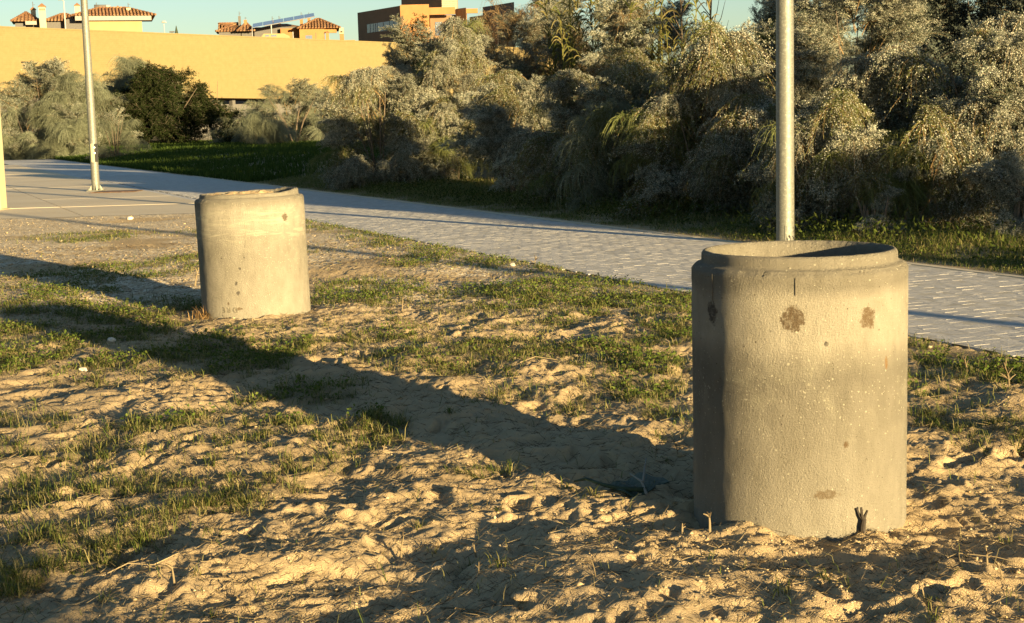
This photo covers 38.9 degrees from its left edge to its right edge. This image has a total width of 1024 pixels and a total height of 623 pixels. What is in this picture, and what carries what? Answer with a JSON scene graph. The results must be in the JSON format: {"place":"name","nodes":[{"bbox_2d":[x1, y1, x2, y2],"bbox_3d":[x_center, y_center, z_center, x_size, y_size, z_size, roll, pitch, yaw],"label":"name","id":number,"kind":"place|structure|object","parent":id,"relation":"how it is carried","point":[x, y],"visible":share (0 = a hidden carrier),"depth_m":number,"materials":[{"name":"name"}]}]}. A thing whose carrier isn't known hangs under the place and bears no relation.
{"place":"outdoors","nodes":[
{"label":"outdoors","id":0,"kind":"place"},
{"bbox_2d":[0,165,194,218],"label":"plaza","id":1,"kind":"structure","parent":0,"point":[33,193],"depth_m":34.23,"materials":[{"name":"concrete"}]},
{"bbox_2d":[0,113,10,209],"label":"painted column","id":2,"kind":"structure","parent":1,"relation":"on","point":[3,201],"depth_m":30.73,"materials":[{"name":"yellow paint"}]},
{"bbox_2d":[81,0,104,190],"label":"lamp post","id":3,"kind":"object","parent":1,"relation":"on","point":[93,150],"visible":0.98,"depth_m":38.91,"materials":[{"name":"metal"}]},
{"bbox_2d":[91,190,141,192],"bbox_3d":[-10.413,-3.169,38.251,1.150,0.016,0.950,-2,7,0],"label":"access cover","id":4,"kind":"object","parent":1,"relation":"on","point":[112,191],"visible":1,"depth_m":38.04,"materials":[{"name":"metal"}]},
{"bbox_2d":[0,0,1018,104],"label":"sky","id":5,"kind":"structure","parent":0,"point":[189,16],"materials":[{"name":"blue"}]},
{"bbox_2d":[0,138,1023,622],"bbox_3d":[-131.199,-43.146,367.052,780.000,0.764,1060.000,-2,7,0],"label":"ground","id":6,"kind":"structure","parent":0,"point":[436,426],"depth_m":6.40,"materials":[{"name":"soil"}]},
{"bbox_2d":[2,99,81,159],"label":"shrub","id":7,"kind":"object","parent":6,"relation":"on","point":[10,147],"visible":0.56,"depth_m":93.10,"materials":[{"name":"green plant"}]},
{"bbox_2d":[0,56,114,157],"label":"tamarisk tree","id":8,"kind":"object","parent":6,"relation":"on","point":[58,86],"visible":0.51,"depth_m":95.83,"materials":[{"name":"green plant"}]},
{"bbox_2d":[62,0,65,28],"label":"street light","id":9,"kind":"object","parent":6,"relation":"on","point":[64,14],"visible":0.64,"depth_m":201.06,"materials":[{"name":"white paint"}]},
{"bbox_2d":[26,102,122,159],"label":"shrub","id":10,"kind":"object","parent":6,"relation":"on","point":[70,126],"visible":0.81,"depth_m":91.93,"materials":[{"name":"green plant"}]},
{"bbox_2d":[10,2,156,103],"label":"tiled house","id":11,"kind":"structure","parent":6,"relation":"on","point":[113,18],"depth_m":232.09,"materials":[{"name":"paint"}]},
{"bbox_2d":[35,73,147,147],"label":"tamarisk tree","id":12,"kind":"object","parent":6,"relation":"on","point":[119,101],"visible":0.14,"depth_m":99.61,"materials":[{"name":"green plant"}]},
{"bbox_2d":[107,337,115,341],"bbox_3d":[-2.985,0.214,10.803,0.072,0.044,0.062,6,10,44],"label":"stone","id":13,"kind":"object","parent":6,"relation":"on","point":[111,339],"visible":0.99,"depth_m":10.78,"materials":[{"name":"stone"}]},
{"bbox_2d":[88,107,151,159],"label":"shrub","id":14,"kind":"object","parent":6,"relation":"on","point":[118,127],"visible":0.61,"depth_m":79.22,"materials":[{"name":"green plant"}]},
{"bbox_2d":[107,553,182,573],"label":"fallen twig","id":15,"kind":"object","parent":6,"relation":"on","point":[142,564],"visible":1,"depth_m":5.12,"materials":[{"name":"wood"}]},
{"bbox_2d":[96,54,193,142],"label":"tamarisk tree","id":16,"kind":"object","parent":6,"relation":"on","point":[127,66],"visible":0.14,"depth_m":105.67,"materials":[{"name":"green plant"}]},
{"bbox_2d":[1,104,301,140],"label":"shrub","id":17,"kind":"object","parent":6,"relation":"on","point":[297,106],"visible":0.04,"depth_m":155.89,"materials":[{"name":"plant"}]},
{"bbox_2d":[97,60,236,146],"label":"dark tree","id":18,"kind":"object","parent":6,"relation":"on","point":[155,106],"visible":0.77,"depth_m":100.23,"materials":[{"name":"green plant"}]},
{"bbox_2d":[166,563,175,585],"bbox_3d":[-1.167,0.903,4.958,0.031,0.095,0.019,-3,8,-11],"label":"dry sprout","id":19,"kind":"object","parent":6,"relation":"on","point":[170,566],"visible":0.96,"depth_m":4.96,"materials":[{"name":"plant"}]},
{"bbox_2d":[157,306,223,320],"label":"straw tuft","id":20,"kind":"object","parent":6,"relation":"on","point":[202,314],"visible":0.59,"depth_m":12.01,"materials":[{"name":"brown plant"}]},
{"bbox_2d":[182,81,243,141],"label":"dark tree","id":21,"kind":"object","parent":6,"relation":"on","point":[236,112],"visible":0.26,"depth_m":104.58,"materials":[{"name":"green plant"}]},
{"bbox_2d":[208,575,236,596],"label":"fallen twig","id":22,"kind":"object","parent":6,"relation":"on","point":[228,578],"visible":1,"depth_m":4.94,"materials":[{"name":"wood"}]},
{"bbox_2d":[207,105,284,142],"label":"shrub","id":23,"kind":"object","parent":6,"relation":"on","point":[226,122],"visible":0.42,"depth_m":97.00,"materials":[{"name":"green plant"}]},
{"bbox_2d":[194,187,310,319],"bbox_3d":[-2.181,-0.443,12.228,0.906,1.168,0.908,-3,7,0],"label":"concrete ring","id":24,"kind":"object","parent":6,"relation":"on","point":[252,256],"visible":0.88,"depth_m":11.84,"materials":[{"name":"grey concrete"}]},
{"bbox_2d":[210,189,273,195],"bbox_3d":[-2.187,-0.974,12.159,0.750,0.089,0.750,-2,7,0],"label":"sand heap","id":25,"kind":"object","parent":24,"relation":"in","point":[249,192],"visible":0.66,"depth_m":12.11,"materials":[{"name":"sand"}]},
{"bbox_2d":[223,107,302,144],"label":"shrub","id":26,"kind":"object","parent":6,"relation":"on","point":[266,130],"visible":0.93,"depth_m":82.21,"materials":[{"name":"green plant"}]},
{"bbox_2d":[50,139,482,181],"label":"bank grass","id":27,"kind":"structure","parent":6,"relation":"on","point":[166,153],"depth_m":59.41,"materials":[{"name":"green plant"}]},
{"bbox_2d":[0,26,561,139],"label":"boundary wall","id":28,"kind":"structure","parent":6,"relation":"on","point":[241,68],"depth_m":179.75,"materials":[{"name":"yellow paint"}]},
{"bbox_2d":[215,13,354,103],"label":"tiled house","id":29,"kind":"structure","parent":6,"relation":"on","point":[316,28],"depth_m":258.55,"materials":[{"name":"ceramic"}]},
{"bbox_2d":[240,77,331,142],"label":"tamarisk tree","id":30,"kind":"object","parent":6,"relation":"on","point":[299,94],"visible":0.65,"depth_m":91.01,"materials":[{"name":"green plant"}]},
{"bbox_2d":[284,112,326,140],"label":"shrub","id":31,"kind":"object","parent":6,"relation":"on","point":[302,135],"visible":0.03,"depth_m":103.27,"materials":[{"name":"green plant"}]},
{"bbox_2d":[290,85,356,139],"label":"shrub","id":32,"kind":"object","parent":6,"relation":"on","point":[317,96],"visible":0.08,"depth_m":94.80,"materials":[{"name":"green plant"}]},
{"bbox_2d":[337,101,376,139],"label":"shrub","id":33,"kind":"object","parent":6,"relation":"on","point":[362,126],"visible":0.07,"depth_m":102.78,"materials":[{"name":"green plant"}]},
{"bbox_2d":[305,65,448,190],"bbox_3d":[-3.163,-4.102,36.228,4.029,4.119,3.907,-2,7,0],"label":"shrub","id":34,"kind":"object","parent":6,"relation":"on","point":[359,93],"visible":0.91,"depth_m":35.86,"materials":[{"name":"green plant"}]},
{"bbox_2d":[396,533,403,558],"bbox_3d":[-0.415,0.873,5.372,0.031,0.116,0.021,-4,8,-16],"label":"dry sprout","id":35,"kind":"object","parent":6,"relation":"on","point":[401,544],"visible":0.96,"depth_m":5.37,"materials":[{"name":"plant"}]},
{"bbox_2d":[361,12,465,170],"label":"shrub","id":36,"kind":"object","parent":6,"relation":"on","point":[401,62],"visible":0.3,"depth_m":39.08,"materials":[{"name":"green plant"}]},
{"bbox_2d":[357,0,514,46],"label":"flat roofed house","id":37,"kind":"structure","parent":6,"relation":"on","point":[371,22],"depth_m":267.14,"materials":[{"name":"paint"}]},
{"bbox_2d":[367,24,373,32],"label":"window","id":38,"kind":"structure","parent":37,"relation":"in","point":[370,28],"depth_m":273.03,"materials":[{"name":"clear glass"}]},
{"bbox_2d":[374,23,377,31],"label":"window","id":39,"kind":"structure","parent":37,"relation":"in","point":[375,24],"depth_m":271.17,"materials":[{"name":"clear glass"}]},
{"bbox_2d":[378,21,389,31],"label":"window","id":40,"kind":"structure","parent":37,"relation":"in","point":[382,24],"depth_m":268.73,"materials":[{"name":"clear glass"}]},
{"bbox_2d":[390,21,396,28],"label":"window","id":41,"kind":"structure","parent":37,"relation":"in","point":[392,23],"depth_m":265.73,"materials":[{"name":"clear glass"}]},
{"bbox_2d":[435,22,440,34],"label":"window","id":42,"kind":"structure","parent":37,"relation":"in","point":[436,24],"depth_m":265.92,"materials":[{"name":"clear glass"}]},
{"bbox_2d":[386,16,512,183],"bbox_3d":[-1.429,-4.941,36.096,3.600,4.877,3.289,-2,7,0],"label":"shrub","id":43,"kind":"object","parent":6,"relation":"on","point":[450,57],"visible":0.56,"depth_m":35.61,"materials":[{"name":"green plant"}]},
{"bbox_2d":[440,607,476,618],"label":"fallen twig","id":44,"kind":"object","parent":6,"relation":"on","point":[454,608],"visible":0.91,"depth_m":4.70,"materials":[{"name":"wood"}]},
{"bbox_2d":[435,70,576,193],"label":"shrub","id":45,"kind":"object","parent":6,"relation":"on","point":[509,94],"visible":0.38,"depth_m":29.87,"materials":[{"name":"green plant"}]},
{"bbox_2d":[447,0,565,163],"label":"shrub","id":46,"kind":"object","parent":6,"relation":"on","point":[519,17],"visible":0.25,"depth_m":41.32,"materials":[{"name":"green plant"}]},
{"bbox_2d":[0,202,1023,622],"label":"grass","id":47,"kind":"structure","parent":6,"relation":"on","point":[36,534],"depth_m":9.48,"materials":[{"name":"green plant"}]},
{"bbox_2d":[0,238,1023,622],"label":"straw","id":48,"kind":"object","parent":6,"relation":"on","point":[424,564],"visible":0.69,"depth_m":6.12,"materials":[{"name":"beige plant"}]},
{"bbox_2d":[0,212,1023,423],"bbox_3d":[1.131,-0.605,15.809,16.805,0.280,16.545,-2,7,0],"label":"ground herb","id":49,"kind":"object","parent":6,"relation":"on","point":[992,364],"visible":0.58,"depth_m":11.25,"materials":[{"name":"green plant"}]},
{"bbox_2d":[511,590,538,601],"bbox_3d":[0.042,0.923,4.703,0.085,0.036,0.093,5,10,43],"label":"stone","id":50,"kind":"object","parent":6,"relation":"on","point":[521,596],"visible":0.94,"depth_m":4.68,"materials":[{"name":"stone"}]},
{"bbox_2d":[486,0,594,76],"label":"shrub","id":51,"kind":"object","parent":6,"relation":"on","point":[510,53],"visible":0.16,"depth_m":44.63,"materials":[{"name":"green plant"}]},
{"bbox_2d":[520,356,569,362],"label":"fallen twig","id":52,"kind":"object","parent":6,"relation":"on","point":[542,357],"visible":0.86,"depth_m":9.18,"materials":[{"name":"wood"}]},
{"bbox_2d":[493,8,618,111],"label":"shrub","id":53,"kind":"object","parent":6,"relation":"on","point":[531,72],"visible":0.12,"depth_m":39.53,"materials":[{"name":"green plant"}]},
{"bbox_2d":[489,68,642,206],"bbox_3d":[1.194,-2.861,27.020,3.349,3.329,3.535,-2,7,0],"label":"shrub","id":54,"kind":"object","parent":6,"relation":"on","point":[563,85],"visible":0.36,"depth_m":26.42,"materials":[{"name":"green plant"}]},
{"bbox_2d":[547,0,668,139],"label":"shrub","id":55,"kind":"object","parent":6,"relation":"on","point":[613,21],"visible":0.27,"depth_m":35.33,"materials":[{"name":"green plant"}]},
{"bbox_2d":[540,45,702,213],"bbox_3d":[2.183,-2.469,24.835,3.397,4.162,2.941,-2,7,0],"label":"shrub","id":56,"kind":"object","parent":6,"relation":"on","point":[593,169],"visible":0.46,"depth_m":24.38,"materials":[{"name":"green plant"}]},
{"bbox_2d":[573,472,669,496],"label":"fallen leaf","id":57,"kind":"object","parent":6,"relation":"on","point":[627,487],"visible":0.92,"depth_m":6.08,"materials":[{"name":"brown plant"}]},
{"bbox_2d":[526,0,721,87],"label":"giant cane","id":58,"kind":"object","parent":6,"relation":"on","point":[661,32],"visible":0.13,"depth_m":36.81,"materials":[{"name":"green plant"}]},
{"bbox_2d":[252,167,1023,275],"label":"verge grass","id":59,"kind":"structure","parent":6,"relation":"on","point":[953,239],"depth_m":21.00,"materials":[{"name":"green plant"}]},
{"bbox_2d":[629,458,648,495],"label":"fallen twig","id":60,"kind":"object","parent":6,"relation":"on","point":[642,481],"visible":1,"depth_m":6.04,"materials":[{"name":"brown wood"}]},
{"bbox_2d":[599,0,697,80],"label":"shrub","id":61,"kind":"object","parent":6,"relation":"on","point":[676,27],"visible":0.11,"depth_m":43.58,"materials":[{"name":"green plant"}]},
{"bbox_2d":[662,0,697,67],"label":"bare sapling","id":62,"kind":"object","parent":6,"relation":"on","point":[681,14],"visible":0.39,"depth_m":39.33,"materials":[{"name":"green plant"}]},
{"bbox_2d":[599,18,800,222],"bbox_3d":[3.201,-2.488,22.747,3.707,4.190,2.862,1,8,16],"label":"shrub","id":63,"kind":"object","parent":6,"relation":"on","point":[716,76],"visible":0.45,"depth_m":22.39,"materials":[{"name":"green plant"}]},
{"bbox_2d":[703,512,711,532],"bbox_3d":[0.727,0.787,5.393,0.031,0.086,0.012,2,8,28],"label":"dry sprout","id":64,"kind":"object","parent":6,"relation":"on","point":[708,515],"visible":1,"depth_m":5.39,"materials":[{"name":"plant"}]},
{"bbox_2d":[690,0,730,45],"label":"bare sapling","id":65,"kind":"object","parent":6,"relation":"on","point":[710,11],"visible":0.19,"depth_m":40.17,"materials":[{"name":"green plant"}]},
{"bbox_2d":[664,91,800,220],"bbox_3d":[3.638,-2.046,21.814,2.670,2.516,2.541,-5,8,-22],"label":"shrub","id":66,"kind":"object","parent":6,"relation":"on","point":[723,159],"visible":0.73,"depth_m":21.43,"materials":[{"name":"green plant"}]},
{"bbox_2d":[726,0,829,110],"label":"shrub","id":67,"kind":"object","parent":6,"relation":"on","point":[769,7],"visible":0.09,"depth_m":32.06,"materials":[{"name":"green plant"}]},
{"bbox_2d":[776,0,793,240],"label":"lamp post","id":68,"kind":"object","parent":6,"relation":"on","point":[784,120],"visible":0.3,"depth_m":17.13,"materials":[{"name":"metal"}]},
{"bbox_2d":[785,225,792,240],"bbox_3d":[3.302,-0.864,17.294,0.103,0.320,0.018,-3,8,-13],"label":"access door","id":69,"kind":"structure","parent":68,"relation":"in","point":[788,229],"depth_m":17.28,"materials":[{"name":"metal"}]},
{"bbox_2d":[752,189,844,234],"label":"shrub","id":70,"kind":"object","parent":6,"relation":"on","point":[818,210],"visible":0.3,"depth_m":18.84,"materials":[{"name":"green plant"}]},
{"bbox_2d":[691,240,908,540],"bbox_3d":[1.119,0.330,5.664,0.822,1.160,0.822,-2,7,0],"label":"concrete ring","id":71,"kind":"object","parent":6,"relation":"on","point":[799,361],"visible":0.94,"depth_m":5.31,"materials":[{"name":"grey concrete"}]},
{"bbox_2d":[733,0,871,102],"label":"shrub","id":72,"kind":"object","parent":6,"relation":"on","point":[845,46],"visible":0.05,"depth_m":36.21,"materials":[{"name":"green plant"}]},
{"bbox_2d":[795,562,866,568],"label":"fallen twig","id":73,"kind":"object","parent":6,"relation":"on","point":[832,563],"visible":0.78,"depth_m":5.00,"materials":[{"name":"wood"}]},
{"bbox_2d":[737,86,930,229],"bbox_3d":[4.332,-1.735,19.300,2.666,2.499,2.891,-2,7,0],"label":"shrub","id":74,"kind":"object","parent":6,"relation":"on","point":[835,142],"visible":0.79,"depth_m":18.74,"materials":[{"name":"green plant"}]},
{"bbox_2d":[753,0,951,114],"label":"shrub","id":75,"kind":"object","parent":6,"relation":"on","point":[809,72],"visible":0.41,"depth_m":30.17,"materials":[{"name":"green plant"}]},
{"bbox_2d":[856,507,867,532],"bbox_3d":[1.285,0.772,5.325,0.043,0.111,0.025,2,8,27],"label":"dead stump","id":76,"kind":"object","parent":6,"relation":"on","point":[863,519],"visible":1,"depth_m":5.32,"materials":[{"name":"brown wood"}]},
{"bbox_2d":[840,171,906,237],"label":"shrub","id":77,"kind":"object","parent":6,"relation":"on","point":[886,194],"visible":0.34,"depth_m":17.89,"materials":[{"name":"green plant"}]},
{"bbox_2d":[811,41,975,139],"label":"shrub","id":78,"kind":"object","parent":6,"relation":"on","point":[907,67],"visible":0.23,"depth_m":19.51,"materials":[{"name":"green plant"}]},
{"bbox_2d":[852,1,977,94],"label":"shrub","id":79,"kind":"object","parent":6,"relation":"on","point":[862,27],"visible":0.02,"depth_m":36.61,"materials":[{"name":"green plant"}]},
{"bbox_2d":[848,101,1012,231],"bbox_3d":[5.578,-1.327,18.653,2.767,2.740,2.217,-2,7,0],"label":"shrub","id":80,"kind":"object","parent":6,"relation":"on","point":[948,200],"visible":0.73,"depth_m":18.21,"materials":[{"name":"green plant"}]},
{"bbox_2d":[899,0,1023,95],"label":"tree","id":81,"kind":"object","parent":6,"relation":"on","point":[938,47],"visible":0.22,"depth_m":35.09,"materials":[{"name":"green plant"}]},
{"bbox_2d":[900,11,1023,209],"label":"shrub","id":82,"kind":"object","parent":6,"relation":"on","point":[995,103],"visible":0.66,"depth_m":18.25,"materials":[{"name":"green plant"}]},
{"bbox_2d":[961,355,967,373],"bbox_3d":[2.645,0.316,8.470,0.050,0.124,0.025,-3,8,-8],"label":"dry sprout","id":83,"kind":"object","parent":6,"relation":"on","point":[965,363],"visible":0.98,"depth_m":8.47,"materials":[{"name":"plant"}]},
{"bbox_2d":[930,552,1022,566],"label":"fallen twig","id":84,"kind":"object","parent":6,"relation":"on","point":[958,553],"visible":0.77,"depth_m":4.96,"materials":[{"name":"wood"}]},
{"bbox_2d":[986,548,992,564],"bbox_3d":[1.609,0.831,4.891,0.024,0.069,0.008,2,8,27],"label":"dry sprout","id":85,"kind":"object","parent":6,"relation":"on","point":[987,553],"visible":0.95,"depth_m":4.89,"materials":[{"name":"plant"}]},
{"bbox_2d":[960,148,1023,242],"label":"shrub","id":86,"kind":"object","parent":6,"relation":"on","point":[1006,183],"visible":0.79,"depth_m":16.77,"materials":[{"name":"green plant"}]},
{"bbox_2d":[995,562,1002,578],"bbox_3d":[1.593,0.852,4.740,0.026,0.067,0.019,-3,8,-8],"label":"dry sprout","id":87,"kind":"object","parent":6,"relation":"on","point":[1000,572],"visible":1,"depth_m":4.74,"materials":[{"name":"plant"}]},
{"bbox_2d":[998,358,1015,388],"bbox_3d":[2.723,0.353,7.985,0.110,0.198,0.039,-6,9,-31],"label":"dry sprout","id":88,"kind":"object","parent":6,"relation":"on","point":[1007,375],"visible":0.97,"depth_m":7.98,"materials":[{"name":"plant"}]},
{"bbox_2d":[1001,557,1023,568],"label":"stone","id":89,"kind":"object","parent":6,"relation":"on","point":[1015,565],"visible":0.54,"depth_m":4.94,"materials":[{"name":"stone"}]},
{"bbox_2d":[4,159,1023,359],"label":"path","id":90,"kind":"structure","parent":0,"point":[973,309],"depth_m":18.04,"materials":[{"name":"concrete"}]}
]}

